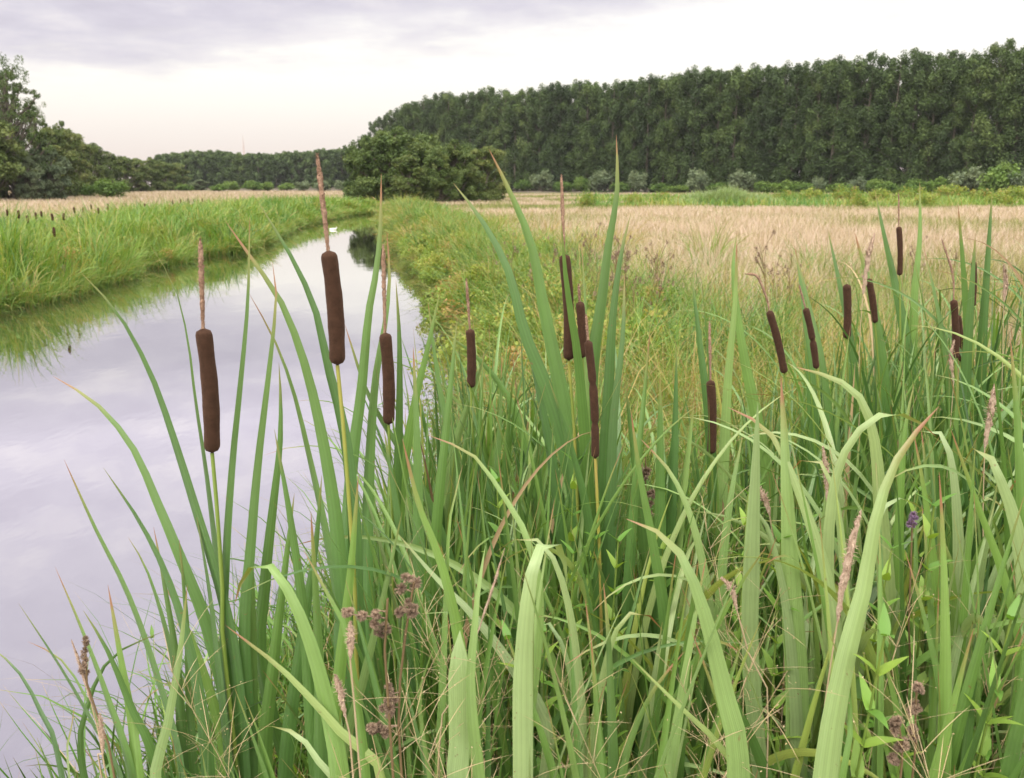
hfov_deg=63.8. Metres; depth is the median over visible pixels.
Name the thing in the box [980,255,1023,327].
sword leaf plant
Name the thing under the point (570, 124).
poplar tree
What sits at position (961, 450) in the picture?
sword leaf plant
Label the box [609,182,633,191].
green bush
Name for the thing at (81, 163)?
broadleaf tree
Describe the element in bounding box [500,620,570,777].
leafy herb
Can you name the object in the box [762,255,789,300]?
meadow seed stem
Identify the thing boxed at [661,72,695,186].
poplar tree
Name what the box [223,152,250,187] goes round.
tree
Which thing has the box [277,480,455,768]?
sword leaf plant
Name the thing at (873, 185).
green bush
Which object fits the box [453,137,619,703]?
cattail
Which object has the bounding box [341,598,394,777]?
dry flower stem
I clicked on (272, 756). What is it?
sword leaf plant
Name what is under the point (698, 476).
sword leaf plant
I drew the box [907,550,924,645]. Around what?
leafy herb
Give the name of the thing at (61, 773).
sword leaf plant
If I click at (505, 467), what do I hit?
sword leaf plant
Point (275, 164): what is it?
tree
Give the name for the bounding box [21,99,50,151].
open crowned tree
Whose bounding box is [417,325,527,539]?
sword leaf plant
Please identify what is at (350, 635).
dry grass stalk
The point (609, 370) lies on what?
leaf plant
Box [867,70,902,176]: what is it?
poplar tree
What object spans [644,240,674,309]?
meadow seed stem
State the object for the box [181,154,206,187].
tree
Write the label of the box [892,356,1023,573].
sword leaf plant
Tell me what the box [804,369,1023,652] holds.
sword leaf plant
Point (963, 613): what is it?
sword leaf plant
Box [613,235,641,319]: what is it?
meadow seed stem
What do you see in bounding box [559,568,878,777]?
sword leaf plant
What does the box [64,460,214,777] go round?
sword leaf plant
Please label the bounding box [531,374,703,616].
sword leaf plant
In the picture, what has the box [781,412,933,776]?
sword leaf plant
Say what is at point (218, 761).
sword leaf plant
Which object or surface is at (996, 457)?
sword leaf plant
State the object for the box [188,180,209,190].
bush
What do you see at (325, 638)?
sword leaf plant
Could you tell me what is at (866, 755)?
leafy herb
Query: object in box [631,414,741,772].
sword leaf plant
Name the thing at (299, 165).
tree
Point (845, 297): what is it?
cattail
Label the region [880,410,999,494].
sword leaf plant
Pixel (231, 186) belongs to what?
green bush
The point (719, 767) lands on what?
leafy herb
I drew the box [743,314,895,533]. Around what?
sword leaf plant
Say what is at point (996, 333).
sword leaf plant
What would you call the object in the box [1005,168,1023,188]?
willow bush
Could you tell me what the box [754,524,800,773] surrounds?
leafy herb
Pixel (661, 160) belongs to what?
poplar tree
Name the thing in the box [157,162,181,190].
broadleaf tree
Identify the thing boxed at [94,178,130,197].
green bush
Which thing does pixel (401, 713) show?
fine grass stalk
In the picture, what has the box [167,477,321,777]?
sword leaf plant
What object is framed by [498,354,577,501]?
sword leaf plant
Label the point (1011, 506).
sword leaf plant
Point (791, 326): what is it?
bank grass
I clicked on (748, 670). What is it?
fine grass stalk
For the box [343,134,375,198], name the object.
alder tree
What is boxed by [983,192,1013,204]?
shrub
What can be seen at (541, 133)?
poplar tree
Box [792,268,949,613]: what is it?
sword leaf plant
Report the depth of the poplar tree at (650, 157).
186.84 m
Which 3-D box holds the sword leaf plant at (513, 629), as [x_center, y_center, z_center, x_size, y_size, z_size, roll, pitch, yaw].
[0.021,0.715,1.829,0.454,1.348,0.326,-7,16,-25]
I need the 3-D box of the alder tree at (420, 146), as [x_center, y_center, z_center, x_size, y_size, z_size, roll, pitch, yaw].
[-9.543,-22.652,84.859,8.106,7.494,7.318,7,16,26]
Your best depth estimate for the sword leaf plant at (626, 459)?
2.70 m
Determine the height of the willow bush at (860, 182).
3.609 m
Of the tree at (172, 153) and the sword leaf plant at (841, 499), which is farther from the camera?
the tree at (172, 153)
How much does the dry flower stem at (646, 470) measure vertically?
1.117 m
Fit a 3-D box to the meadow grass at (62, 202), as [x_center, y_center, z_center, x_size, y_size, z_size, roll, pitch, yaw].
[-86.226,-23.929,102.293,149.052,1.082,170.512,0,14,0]
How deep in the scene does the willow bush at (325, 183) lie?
178.64 m
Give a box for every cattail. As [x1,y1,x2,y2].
[52,227,61,277]
[53,218,276,777]
[226,152,375,777]
[333,178,468,768]
[428,278,539,711]
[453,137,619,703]
[549,274,649,702]
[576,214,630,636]
[691,244,737,585]
[731,234,855,563]
[794,247,850,661]
[827,228,894,567]
[855,234,954,463]
[875,186,961,479]
[923,233,975,536]
[929,197,991,497]
[932,272,962,447]
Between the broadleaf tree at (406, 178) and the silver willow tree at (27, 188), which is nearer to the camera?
the broadleaf tree at (406, 178)
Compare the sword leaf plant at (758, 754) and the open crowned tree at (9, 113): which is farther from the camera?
the open crowned tree at (9, 113)
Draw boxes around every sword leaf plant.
[0,643,112,777]
[4,746,42,777]
[14,693,172,777]
[20,570,187,777]
[22,733,157,777]
[25,690,144,777]
[29,743,156,777]
[52,684,167,777]
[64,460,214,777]
[69,617,236,777]
[77,610,234,777]
[84,702,218,777]
[124,686,304,773]
[125,727,496,777]
[142,642,291,740]
[146,714,173,777]
[147,521,441,777]
[152,713,303,777]
[156,657,284,767]
[160,430,401,777]
[163,648,269,774]
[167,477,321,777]
[172,714,353,777]
[181,660,292,708]
[184,635,300,775]
[206,471,473,765]
[207,687,340,777]
[213,728,307,776]
[216,744,274,766]
[225,551,427,777]
[240,420,726,777]
[265,418,589,777]
[266,348,658,770]
[266,616,306,769]
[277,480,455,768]
[279,705,436,777]
[287,593,332,640]
[289,604,342,723]
[294,500,747,777]
[300,329,532,723]
[300,471,776,777]
[312,576,343,725]
[312,598,332,685]
[324,627,379,763]
[327,427,431,516]
[328,428,467,672]
[333,403,759,777]
[340,432,466,529]
[355,380,496,638]
[357,365,544,774]
[360,399,464,553]
[361,503,407,594]
[364,364,573,631]
[384,323,485,777]
[386,353,492,766]
[390,447,730,777]
[393,296,521,492]
[394,343,535,578]
[394,362,566,541]
[395,364,508,730]
[398,435,554,777]
[401,339,520,480]
[406,366,574,601]
[409,539,566,777]
[411,418,622,777]
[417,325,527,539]
[421,325,486,462]
[422,306,625,585]
[429,356,635,689]
[431,348,535,546]
[434,316,562,448]
[437,367,657,745]
[450,330,575,606]
[452,388,794,759]
[453,319,534,514]
[454,321,657,746]
[457,348,562,511]
[459,393,687,716]
[461,404,782,757]
[466,349,617,480]
[481,333,688,735]
[484,392,799,645]
[488,368,742,544]
[496,538,660,777]
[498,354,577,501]
[505,546,760,777]
[513,362,682,528]
[514,545,876,777]
[517,528,765,777]
[530,347,732,614]
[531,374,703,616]
[557,361,602,466]
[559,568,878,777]
[567,521,1023,768]
[585,583,681,777]
[594,429,1022,766]
[594,449,807,739]
[597,413,866,597]
[599,401,716,559]
[622,386,778,527]
[622,446,769,691]
[622,560,840,777]
[623,466,771,694]
[624,519,749,777]
[625,347,775,687]
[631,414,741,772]
[650,449,925,774]
[662,385,777,578]
[668,359,806,554]
[677,383,774,566]
[678,294,1023,582]
[679,429,908,728]
[685,362,1015,777]
[685,419,892,686]
[688,399,820,637]
[691,445,1023,777]
[691,469,798,597]
[697,380,847,777]
[697,453,1023,777]
[699,387,1014,702]
[704,356,1015,662]
[710,508,800,777]
[711,368,806,528]
[713,310,1000,510]
[713,348,795,478]
[713,436,939,706]
[718,368,1003,593]
[719,348,1017,616]
[727,432,1012,728]
[728,317,873,433]
[728,444,1023,777]
[729,441,848,658]
[734,367,849,610]
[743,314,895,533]
[756,324,1023,775]
[756,338,912,485]
[763,264,1011,501]
[763,350,1023,610]
[775,371,1023,607]
[779,361,862,528]
[779,415,935,666]
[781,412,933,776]
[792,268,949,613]
[796,367,1013,777]
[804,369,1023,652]
[807,381,1015,635]
[812,408,937,777]
[815,280,1000,434]
[823,332,1013,537]
[828,291,937,489]
[828,315,883,411]
[830,277,1023,611]
[835,252,1003,474]
[852,275,1019,479]
[855,348,1006,537]
[864,281,1023,772]
[864,346,1009,530]
[866,270,1010,460]
[868,290,1022,482]
[869,427,1023,777]
[878,266,1023,485]
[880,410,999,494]
[884,473,1023,777]
[890,334,1023,553]
[891,250,1023,437]
[891,274,1023,494]
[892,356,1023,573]
[906,261,1021,439]
[907,431,1003,635]
[914,288,1023,480]
[915,258,1023,303]
[919,326,1023,482]
[920,260,1023,405]
[926,417,1023,447]
[932,239,1023,434]
[937,270,1023,362]
[946,296,1022,544]
[948,288,1022,756]
[951,338,1023,777]
[953,517,1023,765]
[957,261,1023,527]
[978,275,1023,407]
[978,380,1015,578]
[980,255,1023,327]
[981,259,1023,298]
[987,361,1012,561]
[990,392,1023,676]
[995,375,1015,484]
[1006,270,1023,391]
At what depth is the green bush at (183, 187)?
179.79 m
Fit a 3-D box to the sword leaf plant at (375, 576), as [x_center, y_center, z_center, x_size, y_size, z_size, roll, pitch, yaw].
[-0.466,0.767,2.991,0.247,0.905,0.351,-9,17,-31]
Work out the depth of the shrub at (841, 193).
84.91 m
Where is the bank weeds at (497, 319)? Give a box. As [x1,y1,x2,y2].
[377,199,687,418]
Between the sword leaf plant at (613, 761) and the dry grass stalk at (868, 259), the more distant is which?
the dry grass stalk at (868, 259)
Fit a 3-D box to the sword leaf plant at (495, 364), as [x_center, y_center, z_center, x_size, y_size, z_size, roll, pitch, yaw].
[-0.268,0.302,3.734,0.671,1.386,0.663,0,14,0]
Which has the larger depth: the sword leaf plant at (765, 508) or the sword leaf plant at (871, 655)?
the sword leaf plant at (765, 508)
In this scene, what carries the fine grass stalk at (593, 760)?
on the ground at (547, 193)
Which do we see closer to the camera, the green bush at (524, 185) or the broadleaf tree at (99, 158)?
the broadleaf tree at (99, 158)
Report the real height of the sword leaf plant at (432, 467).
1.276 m
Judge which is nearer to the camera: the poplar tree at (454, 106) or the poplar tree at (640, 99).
the poplar tree at (640, 99)
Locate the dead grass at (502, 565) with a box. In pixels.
[0,313,1010,777]
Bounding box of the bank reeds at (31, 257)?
[0,189,385,308]
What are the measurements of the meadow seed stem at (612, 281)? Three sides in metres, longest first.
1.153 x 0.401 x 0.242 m
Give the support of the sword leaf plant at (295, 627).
on the ground at (547, 193)
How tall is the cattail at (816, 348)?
1.661 m
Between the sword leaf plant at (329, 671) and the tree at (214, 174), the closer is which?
the sword leaf plant at (329, 671)
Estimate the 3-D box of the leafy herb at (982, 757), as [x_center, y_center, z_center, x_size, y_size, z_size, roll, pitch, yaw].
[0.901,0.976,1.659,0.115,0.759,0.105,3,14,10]
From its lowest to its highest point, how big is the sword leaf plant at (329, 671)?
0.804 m
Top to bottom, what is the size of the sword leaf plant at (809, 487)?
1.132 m
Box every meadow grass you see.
[0,190,354,224]
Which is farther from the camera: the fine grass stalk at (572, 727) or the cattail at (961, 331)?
the cattail at (961, 331)
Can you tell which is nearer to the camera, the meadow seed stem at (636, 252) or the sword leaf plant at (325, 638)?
the sword leaf plant at (325, 638)
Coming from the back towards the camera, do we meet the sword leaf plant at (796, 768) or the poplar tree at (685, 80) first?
the poplar tree at (685, 80)
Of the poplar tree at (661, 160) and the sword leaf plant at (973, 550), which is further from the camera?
the poplar tree at (661, 160)
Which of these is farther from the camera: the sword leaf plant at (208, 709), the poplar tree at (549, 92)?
the poplar tree at (549, 92)
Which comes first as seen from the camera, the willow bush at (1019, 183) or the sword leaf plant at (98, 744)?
the sword leaf plant at (98, 744)
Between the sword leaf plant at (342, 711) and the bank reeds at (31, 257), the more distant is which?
the bank reeds at (31, 257)
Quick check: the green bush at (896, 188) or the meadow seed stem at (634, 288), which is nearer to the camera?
the meadow seed stem at (634, 288)
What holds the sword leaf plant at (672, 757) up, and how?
on the ground at (547, 193)
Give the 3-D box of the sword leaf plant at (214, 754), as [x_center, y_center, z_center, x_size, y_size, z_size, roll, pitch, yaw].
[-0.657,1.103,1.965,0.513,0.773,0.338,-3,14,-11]
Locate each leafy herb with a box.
[432,629,447,774]
[459,586,496,757]
[481,468,515,746]
[482,719,501,777]
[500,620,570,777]
[536,450,590,773]
[536,622,565,777]
[552,539,593,777]
[557,530,607,744]
[592,528,631,775]
[602,686,630,777]
[625,420,642,625]
[649,534,680,619]
[667,659,702,777]
[692,604,737,709]
[697,636,723,777]
[709,482,764,771]
[727,581,761,673]
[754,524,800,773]
[766,689,785,777]
[785,658,814,777]
[805,514,821,660]
[813,535,913,777]
[844,603,908,777]
[863,481,930,777]
[863,715,893,763]
[864,636,902,777]
[891,716,922,777]
[892,492,956,740]
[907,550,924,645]
[910,704,928,773]
[911,734,936,769]
[955,594,1023,777]
[972,689,1012,777]
[975,569,995,768]
[980,701,1003,764]
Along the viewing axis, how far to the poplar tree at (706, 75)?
172.17 m
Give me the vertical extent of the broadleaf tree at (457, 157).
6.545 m
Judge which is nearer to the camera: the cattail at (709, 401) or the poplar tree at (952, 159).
the cattail at (709, 401)
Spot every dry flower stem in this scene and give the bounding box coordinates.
[78,635,115,777]
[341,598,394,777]
[366,572,421,777]
[641,456,654,515]
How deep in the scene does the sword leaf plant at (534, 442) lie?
2.60 m
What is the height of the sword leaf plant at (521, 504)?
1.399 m
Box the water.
[0,213,463,777]
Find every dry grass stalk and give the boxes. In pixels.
[71,639,106,777]
[95,713,105,777]
[333,674,353,777]
[344,621,360,777]
[438,548,504,777]
[720,576,768,777]
[760,486,784,777]
[819,446,829,500]
[824,510,861,703]
[857,233,875,450]
[945,339,954,506]
[982,384,996,591]
[1001,264,1008,426]
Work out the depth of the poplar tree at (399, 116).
233.81 m
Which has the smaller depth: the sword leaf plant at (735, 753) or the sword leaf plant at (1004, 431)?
the sword leaf plant at (735, 753)
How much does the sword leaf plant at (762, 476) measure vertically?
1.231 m
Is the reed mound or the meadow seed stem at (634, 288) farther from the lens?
the reed mound
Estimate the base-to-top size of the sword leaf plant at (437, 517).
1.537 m
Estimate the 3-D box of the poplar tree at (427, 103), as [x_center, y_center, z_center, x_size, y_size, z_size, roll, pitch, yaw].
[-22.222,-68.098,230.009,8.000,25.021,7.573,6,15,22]
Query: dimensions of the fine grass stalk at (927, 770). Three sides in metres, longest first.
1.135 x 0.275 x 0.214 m
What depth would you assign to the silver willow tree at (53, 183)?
94.24 m
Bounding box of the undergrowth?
[0,321,1023,777]
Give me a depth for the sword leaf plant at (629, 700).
1.77 m
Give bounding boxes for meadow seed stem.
[496,233,525,268]
[521,253,540,292]
[544,236,558,275]
[572,240,581,268]
[581,222,601,279]
[582,253,600,295]
[593,250,621,294]
[603,237,637,287]
[611,234,637,291]
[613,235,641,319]
[626,265,652,314]
[641,266,671,328]
[643,242,671,297]
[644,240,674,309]
[754,230,778,308]
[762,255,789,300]
[776,254,807,320]
[909,236,928,287]
[940,243,959,285]
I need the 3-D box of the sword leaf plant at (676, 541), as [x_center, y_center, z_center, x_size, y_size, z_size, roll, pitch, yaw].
[0.366,0.681,2.035,0.881,1.302,0.577,13,19,41]
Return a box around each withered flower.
[886,714,910,777]
[905,680,925,777]
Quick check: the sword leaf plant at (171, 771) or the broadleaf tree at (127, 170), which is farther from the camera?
the broadleaf tree at (127, 170)
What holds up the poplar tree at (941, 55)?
on the ground at (547, 193)
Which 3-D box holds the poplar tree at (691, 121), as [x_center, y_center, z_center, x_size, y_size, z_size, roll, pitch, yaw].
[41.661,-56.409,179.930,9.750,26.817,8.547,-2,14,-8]
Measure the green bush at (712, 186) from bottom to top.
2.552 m
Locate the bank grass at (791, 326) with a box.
[247,192,1023,613]
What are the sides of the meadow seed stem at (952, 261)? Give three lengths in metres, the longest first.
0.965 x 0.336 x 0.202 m
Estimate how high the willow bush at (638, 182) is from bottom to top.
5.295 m
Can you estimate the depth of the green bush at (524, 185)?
200.07 m
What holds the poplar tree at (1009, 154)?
on the ground at (547, 193)
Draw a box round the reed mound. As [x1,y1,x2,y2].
[664,184,786,205]
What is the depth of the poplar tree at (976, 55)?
143.19 m
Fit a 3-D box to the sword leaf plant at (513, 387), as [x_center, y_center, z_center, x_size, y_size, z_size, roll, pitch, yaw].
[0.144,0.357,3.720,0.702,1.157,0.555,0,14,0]
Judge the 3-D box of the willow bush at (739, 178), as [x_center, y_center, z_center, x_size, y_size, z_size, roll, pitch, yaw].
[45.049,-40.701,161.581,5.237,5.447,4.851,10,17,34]
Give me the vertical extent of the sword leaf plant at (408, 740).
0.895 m
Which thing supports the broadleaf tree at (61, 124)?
on the ground at (547, 193)
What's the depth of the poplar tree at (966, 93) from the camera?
139.10 m
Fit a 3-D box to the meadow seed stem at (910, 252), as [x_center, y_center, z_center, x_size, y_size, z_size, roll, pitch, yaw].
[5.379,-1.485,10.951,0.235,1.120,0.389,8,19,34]
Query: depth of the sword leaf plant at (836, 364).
4.19 m
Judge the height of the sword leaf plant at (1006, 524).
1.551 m
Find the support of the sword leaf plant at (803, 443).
on the ground at (547, 193)
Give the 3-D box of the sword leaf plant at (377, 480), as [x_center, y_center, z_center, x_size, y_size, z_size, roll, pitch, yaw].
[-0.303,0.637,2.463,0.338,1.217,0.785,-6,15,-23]
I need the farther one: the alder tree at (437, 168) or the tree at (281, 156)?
the tree at (281, 156)
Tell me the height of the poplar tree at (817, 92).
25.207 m
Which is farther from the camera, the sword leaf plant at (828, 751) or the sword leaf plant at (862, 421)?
the sword leaf plant at (862, 421)
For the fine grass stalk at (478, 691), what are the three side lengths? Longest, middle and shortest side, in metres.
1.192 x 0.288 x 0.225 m
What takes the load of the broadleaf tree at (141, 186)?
on the ground at (547, 193)
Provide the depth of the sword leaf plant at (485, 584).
1.65 m
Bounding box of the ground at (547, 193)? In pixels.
[1,187,1023,777]
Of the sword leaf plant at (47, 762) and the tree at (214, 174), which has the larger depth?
the tree at (214, 174)
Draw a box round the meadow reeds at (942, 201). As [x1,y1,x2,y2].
[554,190,1023,208]
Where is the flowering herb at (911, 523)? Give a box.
[907,511,918,698]
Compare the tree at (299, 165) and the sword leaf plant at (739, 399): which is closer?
the sword leaf plant at (739, 399)
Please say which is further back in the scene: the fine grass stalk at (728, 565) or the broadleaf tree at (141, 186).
the broadleaf tree at (141, 186)
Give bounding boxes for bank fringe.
[0,206,374,311]
[301,212,505,580]
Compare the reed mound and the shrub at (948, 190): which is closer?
the reed mound
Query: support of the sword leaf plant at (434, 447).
on the ground at (547, 193)
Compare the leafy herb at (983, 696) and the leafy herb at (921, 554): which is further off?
the leafy herb at (921, 554)
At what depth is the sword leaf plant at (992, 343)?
3.39 m
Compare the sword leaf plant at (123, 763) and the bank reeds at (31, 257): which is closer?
the sword leaf plant at (123, 763)
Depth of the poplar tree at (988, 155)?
136.37 m
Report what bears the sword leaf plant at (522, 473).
on the ground at (547, 193)
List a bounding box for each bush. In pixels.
[76,183,97,196]
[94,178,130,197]
[175,183,194,190]
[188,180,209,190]
[209,183,227,191]
[222,181,240,190]
[241,180,263,190]
[260,181,273,191]
[278,182,294,190]
[294,181,309,190]
[312,180,330,190]
[334,180,344,190]
[513,179,532,190]
[529,170,553,191]
[554,181,572,191]
[572,176,590,191]
[587,169,614,191]
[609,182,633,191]
[627,170,647,191]
[648,182,672,192]
[667,185,689,192]
[684,167,711,191]
[706,182,732,191]
[728,168,756,190]
[754,181,777,193]
[769,179,798,193]
[789,182,814,192]
[811,176,826,191]
[822,182,847,192]
[847,176,866,191]
[865,178,892,192]
[880,182,907,193]
[903,178,932,192]
[924,175,950,192]
[947,165,985,193]
[976,160,1021,192]
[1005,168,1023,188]
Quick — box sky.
[0,0,1023,186]
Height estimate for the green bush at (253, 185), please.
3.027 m
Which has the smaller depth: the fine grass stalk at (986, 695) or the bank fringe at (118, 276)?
the fine grass stalk at (986, 695)
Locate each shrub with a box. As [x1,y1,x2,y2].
[577,188,596,206]
[626,192,642,204]
[652,190,670,199]
[771,187,797,197]
[799,186,825,201]
[829,182,862,200]
[849,189,869,206]
[866,188,892,201]
[893,183,930,199]
[912,191,938,206]
[932,183,969,197]
[960,186,998,198]
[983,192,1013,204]
[996,184,1023,199]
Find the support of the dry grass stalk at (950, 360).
on the ground at (547, 193)
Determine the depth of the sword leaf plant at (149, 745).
1.33 m
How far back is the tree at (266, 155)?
309.17 m
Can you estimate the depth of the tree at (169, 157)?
305.24 m
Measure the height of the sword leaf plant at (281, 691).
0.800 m
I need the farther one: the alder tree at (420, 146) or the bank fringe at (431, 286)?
the alder tree at (420, 146)
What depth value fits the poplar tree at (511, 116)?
206.85 m
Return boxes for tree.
[0,52,55,199]
[0,120,27,196]
[0,137,38,198]
[11,149,44,200]
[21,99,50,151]
[26,127,84,196]
[28,139,72,199]
[52,120,79,157]
[60,128,92,194]
[78,141,104,189]
[89,142,114,191]
[103,151,128,191]
[116,156,143,191]
[121,158,155,191]
[141,157,171,190]
[154,153,170,180]
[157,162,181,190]
[161,152,181,180]
[161,162,191,190]
[166,153,183,168]
[171,152,200,184]
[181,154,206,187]
[185,151,212,186]
[202,149,226,185]
[207,151,228,186]
[216,151,241,183]
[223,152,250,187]
[232,154,252,184]
[237,153,263,187]
[244,154,273,183]
[261,153,278,186]
[263,154,286,187]
[272,153,286,185]
[279,152,301,183]
[285,150,307,186]
[293,151,315,186]
[304,150,331,186]
[310,151,337,185]
[327,149,347,187]
[329,149,347,181]
[330,149,347,181]
[342,126,412,201]
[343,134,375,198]
[366,119,381,138]
[374,115,388,133]
[382,112,396,183]
[383,154,429,201]
[384,132,440,200]
[385,108,405,147]
[394,101,416,148]
[399,101,426,148]
[410,95,435,142]
[420,147,463,202]
[421,98,441,140]
[426,139,486,202]
[429,91,449,144]
[435,90,463,146]
[445,95,468,144]
[453,91,483,149]
[457,144,487,199]
[466,88,492,148]
[466,146,509,200]
[470,85,495,174]
[482,97,507,181]
[488,88,517,188]
[494,89,510,169]
[500,94,526,190]
[506,94,525,190]
[513,87,542,190]
[521,83,555,190]
[521,88,539,190]
[531,92,545,188]
[535,81,566,190]
[545,83,575,190]
[546,90,575,187]
[562,80,590,190]
[567,79,594,190]
[572,79,599,191]
[576,81,604,190]
[586,82,615,191]
[593,79,631,191]
[596,82,619,190]
[606,80,634,171]
[606,80,638,184]
[618,79,647,191]
[626,80,651,190]
[629,73,665,191]
[638,75,668,191]
[649,75,678,185]
[655,76,677,182]
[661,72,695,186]
[670,82,699,191]
[671,65,714,191]
[680,66,714,191]
[688,67,723,192]
[698,68,735,191]
[711,65,755,189]
[723,76,747,184]
[732,65,766,191]
[736,62,776,192]
[750,66,789,191]
[757,76,789,181]
[759,60,804,192]
[771,60,815,183]
[779,69,814,182]
[795,58,838,185]
[805,59,844,190]
[809,54,856,191]
[825,67,859,182]
[827,55,871,188]
[841,49,895,192]
[851,65,885,188]
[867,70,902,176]
[868,49,920,183]
[887,47,938,191]
[892,53,933,183]
[908,57,953,184]
[919,49,964,183]
[928,51,981,180]
[946,50,991,168]
[949,56,997,191]
[968,38,1023,191]
[978,45,1021,172]
[989,45,1023,190]
[994,49,1023,163]
[1013,67,1023,173]
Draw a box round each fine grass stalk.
[115,598,297,777]
[150,663,258,777]
[303,592,478,777]
[355,525,535,777]
[370,538,540,770]
[401,650,514,777]
[407,577,516,777]
[447,552,567,758]
[496,569,604,738]
[516,617,666,777]
[534,668,616,777]
[616,497,639,610]
[631,615,849,777]
[647,627,750,777]
[653,485,788,776]
[665,555,831,777]
[686,491,772,698]
[807,544,968,777]
[853,614,1016,777]
[935,589,1023,772]
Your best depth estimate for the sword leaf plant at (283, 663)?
2.86 m
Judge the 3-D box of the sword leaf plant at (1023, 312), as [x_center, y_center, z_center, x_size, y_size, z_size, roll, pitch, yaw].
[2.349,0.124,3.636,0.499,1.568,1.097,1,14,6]
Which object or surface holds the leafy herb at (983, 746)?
on the ground at (547, 193)
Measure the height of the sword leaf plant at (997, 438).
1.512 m
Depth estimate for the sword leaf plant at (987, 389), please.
3.14 m
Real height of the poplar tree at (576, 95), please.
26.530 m
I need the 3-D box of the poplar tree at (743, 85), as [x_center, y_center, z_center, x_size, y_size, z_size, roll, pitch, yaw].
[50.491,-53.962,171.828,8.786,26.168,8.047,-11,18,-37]
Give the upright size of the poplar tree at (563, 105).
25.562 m
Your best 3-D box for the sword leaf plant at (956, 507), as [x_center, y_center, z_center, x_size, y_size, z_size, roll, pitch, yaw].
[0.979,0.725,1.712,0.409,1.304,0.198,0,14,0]
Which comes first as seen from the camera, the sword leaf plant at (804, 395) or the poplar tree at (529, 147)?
the sword leaf plant at (804, 395)
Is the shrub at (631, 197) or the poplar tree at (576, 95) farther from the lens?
the poplar tree at (576, 95)
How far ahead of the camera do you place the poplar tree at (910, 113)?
145.97 m
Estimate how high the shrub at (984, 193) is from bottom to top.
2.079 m
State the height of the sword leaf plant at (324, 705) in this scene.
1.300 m
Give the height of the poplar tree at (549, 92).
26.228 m
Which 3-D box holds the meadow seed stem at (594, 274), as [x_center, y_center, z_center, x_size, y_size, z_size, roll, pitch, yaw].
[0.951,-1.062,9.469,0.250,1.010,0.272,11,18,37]
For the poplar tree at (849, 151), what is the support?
on the ground at (547, 193)
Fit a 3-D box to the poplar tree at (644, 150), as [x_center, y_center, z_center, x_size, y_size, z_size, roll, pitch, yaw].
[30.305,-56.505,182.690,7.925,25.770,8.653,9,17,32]
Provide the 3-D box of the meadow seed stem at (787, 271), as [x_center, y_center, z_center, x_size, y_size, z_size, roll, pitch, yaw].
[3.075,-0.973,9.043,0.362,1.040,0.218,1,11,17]
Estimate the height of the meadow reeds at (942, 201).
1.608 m
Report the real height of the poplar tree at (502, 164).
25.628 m
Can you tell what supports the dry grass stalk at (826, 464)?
on the ground at (547, 193)
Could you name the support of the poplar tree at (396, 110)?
on the ground at (547, 193)
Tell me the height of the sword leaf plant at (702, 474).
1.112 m
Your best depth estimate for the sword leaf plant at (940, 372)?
3.88 m
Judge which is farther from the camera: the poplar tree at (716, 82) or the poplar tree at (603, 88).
the poplar tree at (603, 88)
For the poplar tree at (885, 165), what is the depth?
148.91 m
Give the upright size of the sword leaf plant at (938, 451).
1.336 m
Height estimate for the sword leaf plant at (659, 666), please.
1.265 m
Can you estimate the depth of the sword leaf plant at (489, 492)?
2.38 m
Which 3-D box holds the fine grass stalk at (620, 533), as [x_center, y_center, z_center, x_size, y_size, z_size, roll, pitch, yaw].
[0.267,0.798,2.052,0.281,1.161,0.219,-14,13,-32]
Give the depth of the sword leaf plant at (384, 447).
2.83 m
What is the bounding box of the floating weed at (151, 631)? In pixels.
[149,383,459,700]
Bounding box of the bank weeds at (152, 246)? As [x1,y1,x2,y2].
[0,205,320,289]
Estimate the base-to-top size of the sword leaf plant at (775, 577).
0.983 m
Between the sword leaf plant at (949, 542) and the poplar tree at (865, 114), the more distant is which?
the poplar tree at (865, 114)
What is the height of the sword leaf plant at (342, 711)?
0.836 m
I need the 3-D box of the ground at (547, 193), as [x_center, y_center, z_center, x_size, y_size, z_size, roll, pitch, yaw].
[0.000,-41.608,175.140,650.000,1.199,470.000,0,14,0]
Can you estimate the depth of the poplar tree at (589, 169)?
192.63 m
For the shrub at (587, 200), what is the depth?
59.69 m
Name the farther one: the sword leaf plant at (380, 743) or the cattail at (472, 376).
the cattail at (472, 376)
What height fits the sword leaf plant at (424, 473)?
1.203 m
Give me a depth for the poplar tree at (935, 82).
144.69 m
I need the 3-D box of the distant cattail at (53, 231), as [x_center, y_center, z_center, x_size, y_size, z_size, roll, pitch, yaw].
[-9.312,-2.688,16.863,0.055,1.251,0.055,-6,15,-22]
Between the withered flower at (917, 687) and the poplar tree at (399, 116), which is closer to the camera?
the withered flower at (917, 687)
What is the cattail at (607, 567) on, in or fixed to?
on the ground at (547, 193)
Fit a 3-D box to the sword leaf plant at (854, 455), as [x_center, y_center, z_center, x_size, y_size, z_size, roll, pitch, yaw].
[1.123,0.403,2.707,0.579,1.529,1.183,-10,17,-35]
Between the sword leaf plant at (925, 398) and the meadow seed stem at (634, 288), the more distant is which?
the meadow seed stem at (634, 288)
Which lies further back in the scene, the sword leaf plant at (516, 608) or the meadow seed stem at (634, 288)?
the meadow seed stem at (634, 288)
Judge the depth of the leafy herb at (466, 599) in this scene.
1.97 m
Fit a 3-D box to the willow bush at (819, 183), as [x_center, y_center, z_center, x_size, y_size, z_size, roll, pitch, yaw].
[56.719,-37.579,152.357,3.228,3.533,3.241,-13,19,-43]

